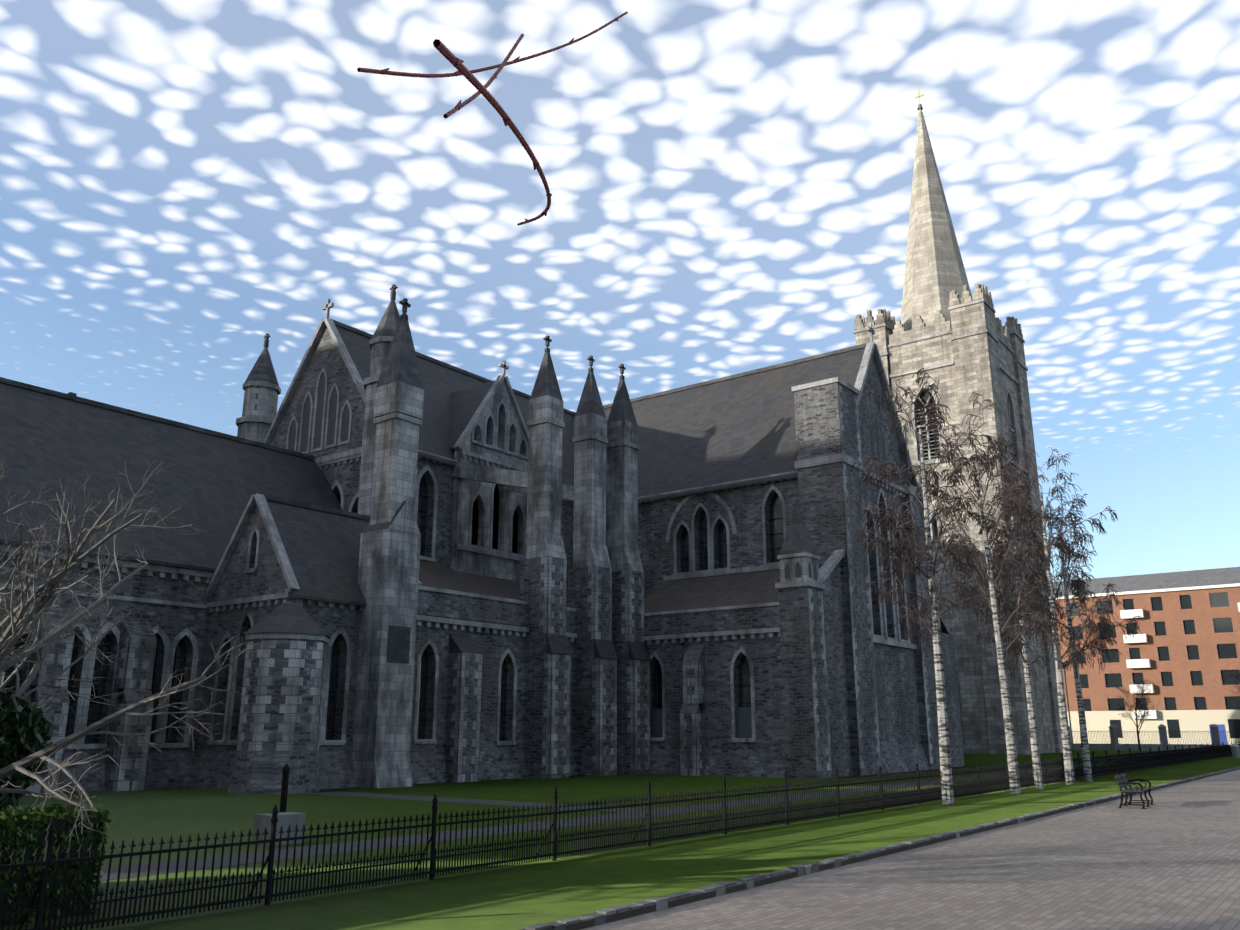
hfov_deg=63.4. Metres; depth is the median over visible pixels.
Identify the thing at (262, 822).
stone pedestal
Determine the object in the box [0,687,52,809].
evergreen shrub
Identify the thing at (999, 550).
birch tree
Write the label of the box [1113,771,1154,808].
bench
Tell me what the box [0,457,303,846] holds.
tree
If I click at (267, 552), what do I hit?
cathedral lady chapel
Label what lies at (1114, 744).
fence
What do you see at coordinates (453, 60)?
twig
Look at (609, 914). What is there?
kerb
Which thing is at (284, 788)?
post
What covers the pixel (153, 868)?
lawn path
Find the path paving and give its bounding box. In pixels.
[580,769,1239,929]
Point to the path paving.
(1169, 859)
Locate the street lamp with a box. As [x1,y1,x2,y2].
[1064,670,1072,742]
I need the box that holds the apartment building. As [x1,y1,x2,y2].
[1052,567,1239,744]
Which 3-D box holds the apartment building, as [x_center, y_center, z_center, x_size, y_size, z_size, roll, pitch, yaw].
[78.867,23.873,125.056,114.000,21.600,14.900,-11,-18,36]
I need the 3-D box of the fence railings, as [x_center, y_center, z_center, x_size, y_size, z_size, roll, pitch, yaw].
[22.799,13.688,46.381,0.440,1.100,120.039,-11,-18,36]
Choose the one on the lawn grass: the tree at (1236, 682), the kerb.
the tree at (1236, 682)
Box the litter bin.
[1230,744,1239,757]
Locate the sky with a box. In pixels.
[0,0,1239,581]
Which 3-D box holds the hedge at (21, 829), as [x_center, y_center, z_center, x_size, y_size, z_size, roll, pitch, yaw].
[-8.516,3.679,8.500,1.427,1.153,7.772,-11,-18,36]
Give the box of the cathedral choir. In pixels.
[236,284,650,787]
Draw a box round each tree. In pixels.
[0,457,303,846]
[0,520,55,633]
[851,368,1008,804]
[910,412,1062,793]
[953,468,1053,789]
[983,446,1117,784]
[1016,494,1141,781]
[1114,678,1158,750]
[1229,670,1239,700]
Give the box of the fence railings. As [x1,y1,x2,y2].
[0,741,1239,929]
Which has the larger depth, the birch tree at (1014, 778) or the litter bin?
the litter bin
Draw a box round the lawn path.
[94,760,1125,881]
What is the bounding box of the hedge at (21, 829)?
[0,803,110,925]
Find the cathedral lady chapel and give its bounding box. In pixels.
[0,377,417,795]
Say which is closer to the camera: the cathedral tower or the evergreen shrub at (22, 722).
the evergreen shrub at (22, 722)
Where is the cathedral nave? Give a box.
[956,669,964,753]
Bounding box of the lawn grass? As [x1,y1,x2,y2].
[0,749,1239,929]
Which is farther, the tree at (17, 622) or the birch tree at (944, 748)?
the birch tree at (944, 748)
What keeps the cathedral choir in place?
on the lawn grass
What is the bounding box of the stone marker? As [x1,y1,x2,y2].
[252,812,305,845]
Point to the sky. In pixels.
(184, 184)
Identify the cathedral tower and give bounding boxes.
[853,88,1062,754]
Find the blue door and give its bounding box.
[1209,724,1226,744]
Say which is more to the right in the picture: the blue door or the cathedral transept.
the blue door
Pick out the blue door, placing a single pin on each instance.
(1221, 728)
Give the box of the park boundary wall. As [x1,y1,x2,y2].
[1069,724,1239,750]
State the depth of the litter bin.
72.23 m
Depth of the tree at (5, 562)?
13.74 m
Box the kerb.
[522,766,1239,929]
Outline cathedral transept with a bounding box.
[574,323,964,778]
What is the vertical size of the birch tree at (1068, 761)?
13.169 m
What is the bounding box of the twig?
[357,12,627,225]
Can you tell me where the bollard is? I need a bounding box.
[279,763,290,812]
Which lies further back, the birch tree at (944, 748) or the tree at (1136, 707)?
the tree at (1136, 707)

